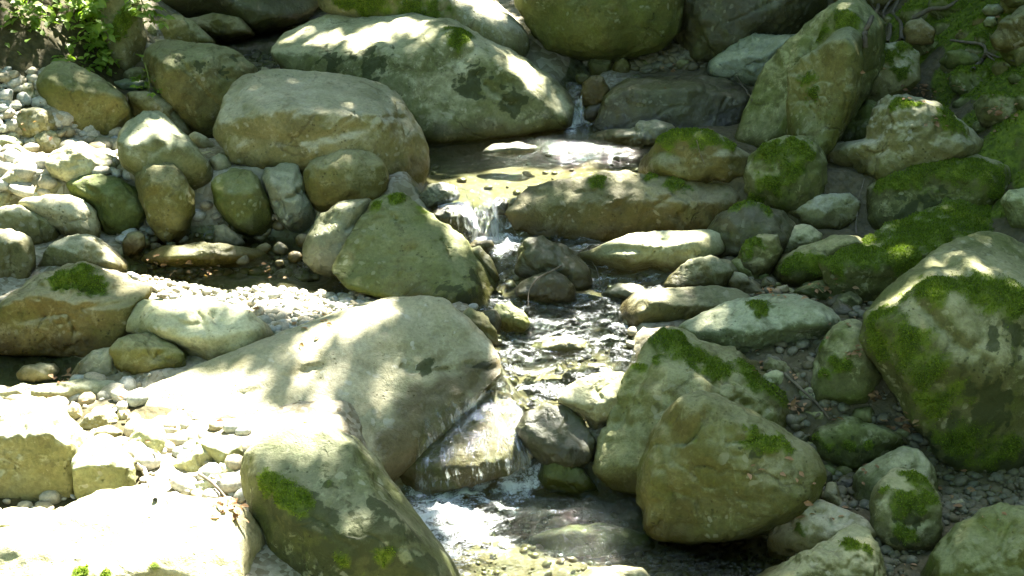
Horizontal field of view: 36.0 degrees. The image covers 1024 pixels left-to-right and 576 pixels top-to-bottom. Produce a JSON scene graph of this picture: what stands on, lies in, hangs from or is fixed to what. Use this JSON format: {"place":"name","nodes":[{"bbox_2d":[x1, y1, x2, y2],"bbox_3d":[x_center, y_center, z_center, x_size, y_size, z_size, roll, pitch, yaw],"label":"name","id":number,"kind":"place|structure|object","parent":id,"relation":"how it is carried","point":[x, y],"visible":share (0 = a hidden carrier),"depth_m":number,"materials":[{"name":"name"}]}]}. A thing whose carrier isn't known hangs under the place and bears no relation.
{"place":"outdoors","nodes":[
{"label":"outdoors","id":0,"kind":"place"},
{"bbox_2d":[214,31,669,570],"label":"water","id":1,"kind":"structure","parent":0,"point":[510,486],"depth_m":5.58,"materials":[{"name":"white liquid"}]},
{"bbox_2d":[16,362,58,382],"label":"cobble","id":2,"kind":"object","parent":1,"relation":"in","point":[37,372],"visible":1,"depth_m":5.83,"materials":[{"name":"stone"}]},
{"bbox_2d":[144,295,500,481],"bbox_3d":[-0.726,0.340,5.884,1.405,0.555,1.049,-15,25,-35],"label":"flat rock","id":3,"kind":"object","parent":1,"relation":"in","point":[395,372],"visible":0.78,"depth_m":5.68,"materials":[{"name":"beige stone"}]},
{"bbox_2d":[431,205,474,238],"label":"stone","id":4,"kind":"object","parent":1,"relation":"on","point":[456,219],"visible":0.63,"depth_m":6.89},
{"bbox_2d":[437,188,504,241],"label":"waterfall","id":5,"kind":"structure","parent":4,"relation":"on","point":[476,226],"depth_m":6.98,"materials":[{"name":"white liquid"}]},
{"bbox_2d":[463,307,498,347],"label":"stone","id":6,"kind":"object","parent":1,"relation":"in","point":[482,323],"visible":0.52,"depth_m":6.05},
{"bbox_2d":[481,142,540,157],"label":"stone","id":7,"kind":"object","parent":1,"relation":"in","point":[512,150],"visible":1,"depth_m":7.57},
{"bbox_2d":[494,302,530,332],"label":"stone","id":8,"kind":"object","parent":1,"relation":"in","point":[514,319],"visible":0.91,"depth_m":6.17,"materials":[{"name":"stone"}]},
{"bbox_2d":[515,270,575,305],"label":"rock","id":9,"kind":"object","parent":1,"relation":"on","point":[554,287],"visible":0.97,"depth_m":6.39,"materials":[{"name":"stone"}]},
{"bbox_2d":[514,235,592,290],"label":"rock","id":10,"kind":"object","parent":1,"relation":"in","point":[538,254],"visible":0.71,"depth_m":6.49,"materials":[{"name":"stone"}]},
{"bbox_2d":[530,335,592,357],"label":"stone","id":11,"kind":"object","parent":1,"relation":"in","point":[559,346],"visible":0.98,"depth_m":6.09,"materials":[{"name":"stone"}]},
{"bbox_2d":[579,75,609,107],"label":"stone","id":12,"kind":"object","parent":1,"relation":"on","point":[595,89],"visible":0.81,"depth_m":7.98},
{"bbox_2d":[578,565,649,575],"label":"stone","id":13,"kind":"object","parent":1,"relation":"on","point":[617,570],"visible":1,"depth_m":4.94,"materials":[{"name":"stone"}]},
{"bbox_2d":[601,283,648,303],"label":"stone","id":14,"kind":"object","parent":1,"relation":"in","point":[619,292],"visible":0.78,"depth_m":6.45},
{"bbox_2d":[587,119,674,149],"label":"rock","id":15,"kind":"object","parent":1,"relation":"on","point":[641,134],"visible":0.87,"depth_m":7.70,"materials":[{"name":"stone"}]},
{"bbox_2d":[0,0,1023,575],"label":"ground","id":16,"kind":"structure","parent":0,"point":[38,50],"depth_m":6.79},
{"bbox_2d":[0,229,35,278],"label":"boulder","id":17,"kind":"object","parent":16,"relation":"on","point":[17,256],"visible":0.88,"depth_m":6.49,"materials":[{"name":"beige stone"}]},
{"bbox_2d":[0,507,59,527],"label":"stone","id":18,"kind":"object","parent":16,"relation":"on","point":[10,516],"visible":0.34,"depth_m":4.75,"materials":[{"name":"stone"}]},
{"bbox_2d":[0,205,60,244],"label":"boulder","id":19,"kind":"object","parent":16,"relation":"on","point":[37,228],"visible":0.52,"depth_m":6.79,"materials":[{"name":"beige stone"}]},
{"bbox_2d":[16,107,56,138],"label":"cobble","id":20,"kind":"object","parent":16,"relation":"on","point":[43,118],"visible":0.77,"depth_m":7.34,"materials":[{"name":"beige stone"}]},
{"bbox_2d":[0,0,74,54],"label":"bramble","id":21,"kind":"object","parent":16,"relation":"on","point":[39,6],"visible":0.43,"depth_m":7.58,"materials":[{"name":"green plant"}]},
{"bbox_2d":[0,396,88,500],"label":"boulder","id":22,"kind":"object","parent":16,"relation":"on","point":[42,439],"visible":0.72,"depth_m":4.94,"materials":[{"name":"beige stone"}]},
{"bbox_2d":[18,194,100,237],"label":"boulder","id":23,"kind":"object","parent":16,"relation":"on","point":[65,215],"visible":0.87,"depth_m":6.82,"materials":[{"name":"stone"}]},
{"bbox_2d":[31,378,115,398],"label":"cobble","id":24,"kind":"object","parent":16,"relation":"on","point":[68,389],"visible":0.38,"depth_m":5.68,"materials":[{"name":"stone"}]},
{"bbox_2d":[71,347,117,376],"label":"stone","id":25,"kind":"object","parent":24,"relation":"on","point":[100,361],"visible":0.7,"depth_m":5.78,"materials":[{"name":"stone"}]},
{"bbox_2d":[0,261,151,357],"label":"boulder","id":26,"kind":"object","parent":16,"relation":"on","point":[81,309],"visible":0.89,"depth_m":5.97,"materials":[{"name":"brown stone"}]},
{"bbox_2d":[44,141,119,181],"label":"cobble","id":27,"kind":"object","parent":16,"relation":"on","point":[70,161],"visible":0.77,"depth_m":6.99,"materials":[{"name":"stone"}]},
{"bbox_2d":[37,234,131,272],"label":"boulder","id":28,"kind":"object","parent":16,"relation":"on","point":[88,248],"visible":0.59,"depth_m":6.55,"materials":[{"name":"beige stone"}]},
{"bbox_2d":[36,61,133,135],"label":"boulder","id":29,"kind":"object","parent":16,"relation":"on","point":[83,97],"visible":0.73,"depth_m":7.46,"materials":[{"name":"grey stone"}]},
{"bbox_2d":[58,0,121,66],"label":"bramble","id":30,"kind":"object","parent":16,"relation":"on","point":[69,15],"visible":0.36,"depth_m":7.83,"materials":[{"name":"green plant"}]},
{"bbox_2d":[8,0,174,31],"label":"bramble","id":31,"kind":"object","parent":16,"relation":"on","point":[145,14],"visible":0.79,"depth_m":7.67,"materials":[{"name":"green plant"}]},
{"bbox_2d":[67,11,128,75],"bbox_3d":[-2.116,-1.209,7.948,0.406,0.422,0.852,-8,22,-22],"label":"bramble","id":32,"kind":"object","parent":16,"relation":"on","point":[98,28],"visible":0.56,"depth_m":7.76,"materials":[{"name":"green plant"}]},
{"bbox_2d":[78,408,118,428],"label":"cobble","id":33,"kind":"object","parent":16,"relation":"on","point":[99,417],"visible":0.66,"depth_m":5.45,"materials":[{"name":"beige stone"}]},
{"bbox_2d":[70,439,136,499],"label":"boulder","id":34,"kind":"object","parent":16,"relation":"on","point":[95,465],"visible":0.78,"depth_m":4.91,"materials":[{"name":"beige stone"}]},
{"bbox_2d":[66,174,145,234],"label":"boulder","id":35,"kind":"object","parent":16,"relation":"on","point":[114,203],"visible":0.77,"depth_m":6.90,"materials":[{"name":"stone"}]},
{"bbox_2d":[100,0,146,70],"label":"boulder","id":36,"kind":"object","parent":16,"relation":"on","point":[126,50],"visible":0.77,"depth_m":7.81,"materials":[{"name":"beige stone"}]},
{"bbox_2d":[0,486,264,575],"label":"flat rock","id":37,"kind":"object","parent":16,"relation":"on","point":[131,531],"visible":0.98,"depth_m":4.44,"materials":[{"name":"stone"}]},
{"bbox_2d":[121,231,145,254],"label":"cobble","id":38,"kind":"object","parent":16,"relation":"on","point":[133,243],"visible":1,"depth_m":6.77,"materials":[{"name":"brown stone"}]},
{"bbox_2d":[128,420,166,453],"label":"cobble","id":39,"kind":"object","parent":16,"relation":"on","point":[153,432],"visible":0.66,"depth_m":5.21,"materials":[{"name":"stone"}]},
{"bbox_2d":[109,332,186,374],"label":"boulder","id":40,"kind":"object","parent":16,"relation":"on","point":[136,353],"visible":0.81,"depth_m":5.78,"materials":[{"name":"grey stone"}]},
{"bbox_2d":[127,91,193,135],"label":"boulder","id":41,"kind":"object","parent":16,"relation":"on","point":[139,102],"visible":0.36,"depth_m":7.64,"materials":[{"name":"grey stone"}]},
{"bbox_2d":[117,111,212,189],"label":"boulder","id":42,"kind":"object","parent":16,"relation":"on","point":[145,138],"visible":0.8,"depth_m":6.91,"materials":[{"name":"beige stone"}]},
{"bbox_2d":[135,162,195,244],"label":"boulder","id":43,"kind":"object","parent":16,"relation":"on","point":[166,193],"visible":0.98,"depth_m":6.82,"materials":[{"name":"grey stone"}]},
{"bbox_2d":[158,14,215,43],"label":"boulder","id":44,"kind":"object","parent":16,"relation":"on","point":[182,28],"visible":0.59,"depth_m":8.38,"materials":[{"name":"grey stone"}]},
{"bbox_2d":[173,444,212,472],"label":"cobble","id":45,"kind":"object","parent":16,"relation":"on","point":[192,459],"visible":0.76,"depth_m":5.15,"materials":[{"name":"stone"}]},
{"bbox_2d":[142,39,257,137],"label":"boulder","id":46,"kind":"object","parent":16,"relation":"on","point":[194,81],"visible":0.73,"depth_m":7.64,"materials":[{"name":"grey stone"}]},
{"bbox_2d":[126,297,273,360],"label":"boulder","id":47,"kind":"object","parent":16,"relation":"on","point":[205,328],"visible":0.8,"depth_m":5.88,"materials":[{"name":"stone"}]},
{"bbox_2d":[141,242,273,267],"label":"flat rock","id":48,"kind":"object","parent":16,"relation":"on","point":[207,255],"visible":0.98,"depth_m":6.69,"materials":[{"name":"beige stone"}]},
{"bbox_2d":[195,438,243,464],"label":"cobble","id":49,"kind":"object","parent":16,"relation":"on","point":[218,453],"visible":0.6,"depth_m":5.16,"materials":[{"name":"beige stone"}]},
{"bbox_2d":[190,13,254,43],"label":"boulder","id":50,"kind":"object","parent":16,"relation":"on","point":[228,29],"visible":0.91,"depth_m":8.59,"materials":[{"name":"grey stone"}]},
{"bbox_2d":[161,0,318,34],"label":"boulder","id":51,"kind":"object","parent":16,"relation":"on","point":[259,17],"visible":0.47,"depth_m":8.71,"materials":[{"name":"stone"}]},
{"bbox_2d":[211,168,275,236],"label":"boulder","id":52,"kind":"object","parent":16,"relation":"on","point":[241,201],"visible":0.96,"depth_m":6.90,"materials":[{"name":"stone"}]},
{"bbox_2d":[262,162,315,232],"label":"boulder","id":53,"kind":"object","parent":16,"relation":"on","point":[290,203],"visible":0.97,"depth_m":6.92,"materials":[{"name":"stone"}]},
{"bbox_2d":[213,69,429,186],"bbox_3d":[-0.872,-0.695,7.353,0.977,0.582,0.785,0,20,0],"label":"boulder","id":54,"kind":"object","parent":16,"relation":"on","point":[275,117],"visible":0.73,"depth_m":7.06,"materials":[{"name":"beige stone"}]},
{"bbox_2d":[302,198,371,278],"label":"boulder","id":55,"kind":"object","parent":16,"relation":"on","point":[329,232],"visible":0.61,"depth_m":6.52,"materials":[{"name":"stone"}]},
{"bbox_2d":[303,149,389,211],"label":"boulder","id":56,"kind":"object","parent":16,"relation":"on","point":[330,180],"visible":0.77,"depth_m":6.94,"materials":[{"name":"grey stone"}]},
{"bbox_2d":[240,425,460,575],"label":"boulder","id":57,"kind":"object","parent":16,"relation":"on","point":[324,501],"visible":0.95,"depth_m":4.56,"materials":[{"name":"stone"}]},
{"bbox_2d":[331,191,497,311],"bbox_3d":[-0.397,-0.158,6.671,0.681,0.526,0.919,0,20,0],"label":"boulder","id":58,"kind":"object","parent":16,"relation":"on","point":[399,244],"visible":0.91,"depth_m":6.40,"materials":[{"name":"stone"}]},
{"bbox_2d":[317,0,529,56],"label":"boulder","id":59,"kind":"object","parent":16,"relation":"on","point":[495,21],"visible":0.52,"depth_m":8.24,"materials":[{"name":"beige stone"}]},
{"bbox_2d":[271,12,577,147],"bbox_3d":[-0.492,-1.073,8.141,1.669,0.639,0.915,6,21,15],"label":"boulder","id":60,"kind":"object","parent":16,"relation":"on","point":[450,81],"visible":0.8,"depth_m":7.82,"materials":[{"name":"grey stone"}]},
{"bbox_2d":[419,182,459,207],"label":"stone","id":61,"kind":"object","parent":16,"relation":"on","point":[432,195],"visible":0.95,"depth_m":7.00,"materials":[{"name":"stone"}]},
{"bbox_2d":[400,389,532,495],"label":"rock","id":62,"kind":"object","parent":16,"relation":"on","point":[468,473],"visible":0.48,"depth_m":5.60,"materials":[{"name":"grey stone"}]},
{"bbox_2d":[416,393,531,497],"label":"waterfall","id":63,"kind":"structure","parent":62,"relation":"on","point":[496,408],"depth_m":5.62,"materials":[{"name":"white liquid"}]},
{"bbox_2d":[21,15,1018,575],"bbox_3d":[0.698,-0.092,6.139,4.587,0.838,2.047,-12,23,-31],"label":"leaf litter","id":64,"kind":"object","parent":16,"relation":"on","point":[792,404],"visible":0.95,"depth_m":5.68,"materials":[{"name":"brown plant"}]},
{"bbox_2d":[537,463,598,500],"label":"rock","id":65,"kind":"object","parent":16,"relation":"on","point":[578,483],"visible":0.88,"depth_m":5.59,"materials":[{"name":"stone"}]},
{"bbox_2d":[515,404,596,468],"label":"rock","id":66,"kind":"object","parent":65,"relation":"on","point":[548,434],"visible":0.91,"depth_m":5.59,"materials":[{"name":"stone"}]},
{"bbox_2d":[527,522,654,557],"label":"flat rock","id":67,"kind":"object","parent":16,"relation":"on","point":[593,540],"visible":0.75,"depth_m":5.42,"materials":[{"name":"stone"}]},
{"bbox_2d":[558,371,623,429],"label":"stone","id":68,"kind":"object","parent":16,"relation":"on","point":[591,399],"visible":0.88,"depth_m":5.66,"materials":[{"name":"stone"}]},
{"bbox_2d":[514,0,685,61],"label":"boulder","id":69,"kind":"object","parent":16,"relation":"on","point":[587,30],"visible":0.93,"depth_m":8.17,"materials":[{"name":"stone"}]},
{"bbox_2d":[505,170,740,241],"bbox_3d":[0.497,-0.372,7.050,1.062,0.302,0.277,0,20,0],"label":"boulder","id":70,"kind":"object","parent":16,"relation":"on","point":[604,205],"visible":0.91,"depth_m":6.96,"materials":[{"name":"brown stone"}]},
{"bbox_2d":[579,229,724,274],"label":"flat rock","id":71,"kind":"object","parent":16,"relation":"on","point":[668,251],"visible":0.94,"depth_m":6.61,"materials":[{"name":"stone"}]},
{"bbox_2d":[594,74,751,130],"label":"boulder","id":72,"kind":"object","parent":16,"relation":"on","point":[697,101],"visible":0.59,"depth_m":7.85,"materials":[{"name":"stone"}]},
{"bbox_2d":[617,285,749,326],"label":"boulder","id":73,"kind":"object","parent":16,"relation":"on","point":[654,305],"visible":0.57,"depth_m":6.18,"materials":[{"name":"grey stone"}]},
{"bbox_2d":[592,326,789,493],"bbox_3d":[0.780,0.436,5.873,0.713,0.618,1.031,7,21,20],"label":"boulder","id":74,"kind":"object","parent":16,"relation":"on","point":[667,369],"visible":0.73,"depth_m":5.62,"materials":[{"name":"grey stone"}]},
{"bbox_2d":[638,127,749,183],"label":"boulder","id":75,"kind":"object","parent":16,"relation":"on","point":[674,152],"visible":0.96,"depth_m":7.00,"materials":[{"name":"green stone"}]},
{"bbox_2d":[658,255,737,287],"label":"stone","id":76,"kind":"object","parent":16,"relation":"on","point":[706,270],"visible":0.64,"depth_m":6.45,"materials":[{"name":"stone"}]},
{"bbox_2d":[636,390,826,544],"bbox_3d":[0.735,0.604,5.318,0.661,0.581,0.498,9,22,24],"label":"boulder","id":77,"kind":"object","parent":16,"relation":"on","point":[704,451],"visible":0.93,"depth_m":5.13,"materials":[{"name":"grey stone"}]},
{"bbox_2d":[674,0,827,62],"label":"boulder","id":78,"kind":"object","parent":16,"relation":"on","point":[710,29],"visible":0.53,"depth_m":8.21,"materials":[{"name":"stone"}]},
{"bbox_2d":[707,33,794,85],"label":"boulder","id":79,"kind":"object","parent":16,"relation":"on","point":[745,60],"visible":0.64,"depth_m":8.12,"materials":[{"name":"stone"}]},
{"bbox_2d":[707,199,795,258],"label":"boulder","id":80,"kind":"object","parent":16,"relation":"on","point":[737,225],"visible":0.73,"depth_m":6.66,"materials":[{"name":"stone"}]},
{"bbox_2d":[678,293,841,351],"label":"boulder","id":81,"kind":"object","parent":16,"relation":"on","point":[761,321],"visible":0.73,"depth_m":5.95,"materials":[{"name":"grey stone"}]},
{"bbox_2d":[737,234,782,275],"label":"stone","id":82,"kind":"object","parent":16,"relation":"on","point":[759,254],"visible":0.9,"depth_m":6.53,"materials":[{"name":"green stone"}]},
{"bbox_2d":[743,135,827,212],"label":"boulder","id":83,"kind":"object","parent":16,"relation":"on","point":[786,173],"visible":0.94,"depth_m":6.92,"materials":[{"name":"stone"}]},
{"bbox_2d":[781,224,822,254],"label":"stone","id":84,"kind":"object","parent":16,"relation":"on","point":[803,234],"visible":0.36,"depth_m":6.68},
{"bbox_2d":[734,0,885,147],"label":"flat rock","id":85,"kind":"object","parent":16,"relation":"on","point":[764,117],"visible":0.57,"depth_m":7.48,"materials":[{"name":"stone"}]},
{"bbox_2d":[772,234,862,286],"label":"boulder","id":86,"kind":"object","parent":16,"relation":"on","point":[798,266],"visible":0.71,"depth_m":6.45,"materials":[{"name":"stone"}]},
{"bbox_2d":[756,524,886,575],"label":"stone","id":87,"kind":"object","parent":16,"relation":"on","point":[853,550],"visible":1,"depth_m":4.82,"materials":[{"name":"grey stone"}]},
{"bbox_2d":[767,499,876,559],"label":"stone","id":88,"kind":"object","parent":16,"relation":"on","point":[792,537],"visible":0.54,"depth_m":5.15,"materials":[{"name":"stone"}]},
{"bbox_2d":[788,193,860,229],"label":"stone","id":89,"kind":"object","parent":16,"relation":"on","point":[836,211],"visible":0.7,"depth_m":6.94,"materials":[{"name":"stone"}]},
{"bbox_2d":[786,26,863,156],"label":"boulder","id":90,"kind":"object","parent":16,"relation":"on","point":[824,79],"visible":0.94,"depth_m":7.08,"materials":[{"name":"grey stone"}]},
{"bbox_2d":[810,319,882,404],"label":"stone","id":91,"kind":"object","parent":16,"relation":"on","point":[853,379],"visible":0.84,"depth_m":5.68,"materials":[{"name":"grey stone"}]},
{"bbox_2d":[808,416,904,470],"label":"stone","id":92,"kind":"object","parent":16,"relation":"on","point":[853,443],"visible":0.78,"depth_m":5.60,"materials":[{"name":"green stone"}]},
{"bbox_2d":[841,100,876,141],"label":"flat rock","id":93,"kind":"object","parent":16,"relation":"on","point":[856,127],"visible":0.38,"depth_m":7.47,"materials":[{"name":"stone"}]},
{"bbox_2d":[866,40,920,101],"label":"boulder","id":94,"kind":"object","parent":16,"relation":"on","point":[901,65],"visible":0.51,"depth_m":7.69,"materials":[{"name":"beige stone"}]},
{"bbox_2d":[852,446,937,500],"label":"stone","id":95,"kind":"object","parent":16,"relation":"on","point":[907,457],"visible":0.43,"depth_m":5.41,"materials":[{"name":"stone"}]},
{"bbox_2d":[827,93,983,178],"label":"boulder","id":96,"kind":"object","parent":16,"relation":"on","point":[900,136],"visible":0.81,"depth_m":6.93,"materials":[{"name":"beige stone"}]},
{"bbox_2d":[869,467,942,551],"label":"stone","id":97,"kind":"object","parent":16,"relation":"on","point":[905,507],"visible":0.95,"depth_m":5.12,"materials":[{"name":"green stone"}]},
{"bbox_2d":[818,197,994,303],"bbox_3d":[1.743,-0.124,6.544,1.119,0.333,0.414,-15,25,-36],"label":"boulder","id":98,"kind":"object","parent":16,"relation":"on","point":[871,267],"visible":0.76,"depth_m":6.35,"materials":[{"name":"stone"}]},
{"bbox_2d":[902,18,935,44],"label":"stone","id":99,"kind":"object","parent":16,"relation":"on","point":[920,31],"visible":0.95,"depth_m":7.97,"materials":[{"name":"stone"}]},
{"bbox_2d":[866,154,1010,229],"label":"boulder","id":100,"kind":"object","parent":16,"relation":"on","point":[977,179],"visible":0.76,"depth_m":6.85,"materials":[{"name":"stone"}]},
{"bbox_2d":[859,231,1023,473],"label":"boulder","id":101,"kind":"object","parent":16,"relation":"on","point":[941,338],"visible":0.98,"depth_m":5.49,"materials":[{"name":"stone"}]},
{"bbox_2d":[885,0,1023,480],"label":"moss carpet","id":102,"kind":"object","parent":16,"relation":"on","point":[980,82],"visible":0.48,"depth_m":7.65,"materials":[{"name":"green plant"}]},
{"bbox_2d":[939,49,980,68],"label":"stone","id":103,"kind":"object","parent":16,"relation":"on","point":[953,59],"visible":0.81,"depth_m":7.69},
{"bbox_2d":[949,64,991,95],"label":"stone","id":104,"kind":"object","parent":16,"relation":"on","point":[965,78],"visible":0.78,"depth_m":7.57,"materials":[{"name":"green stone"}]},
{"bbox_2d":[920,502,1023,575],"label":"boulder","id":105,"kind":"object","parent":16,"relation":"on","point":[972,546],"visible":1,"depth_m":4.85,"materials":[{"name":"stone"}]},
{"bbox_2d":[973,90,1016,127],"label":"stone","id":106,"kind":"object","parent":16,"relation":"on","point":[988,99],"visible":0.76,"depth_m":7.09,"materials":[{"name":"grey stone"}]},
{"bbox_2d":[990,5,1023,52],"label":"stone","id":107,"kind":"object","parent":16,"relation":"on","point":[1007,35],"visible":0.94,"depth_m":7.35,"materials":[{"name":"stone"}]},
{"bbox_2d":[1000,188,1023,228],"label":"stone","id":108,"kind":"object","parent":16,"relation":"on","point":[1012,202],"visible":1,"depth_m":6.54,"materials":[{"name":"stone"}]},
{"bbox_2d":[0,43,1023,575],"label":"gravel","id":109,"kind":"structure","parent":0,"point":[278,309],"depth_m":6.10,"materials":[{"name":"gravel"}]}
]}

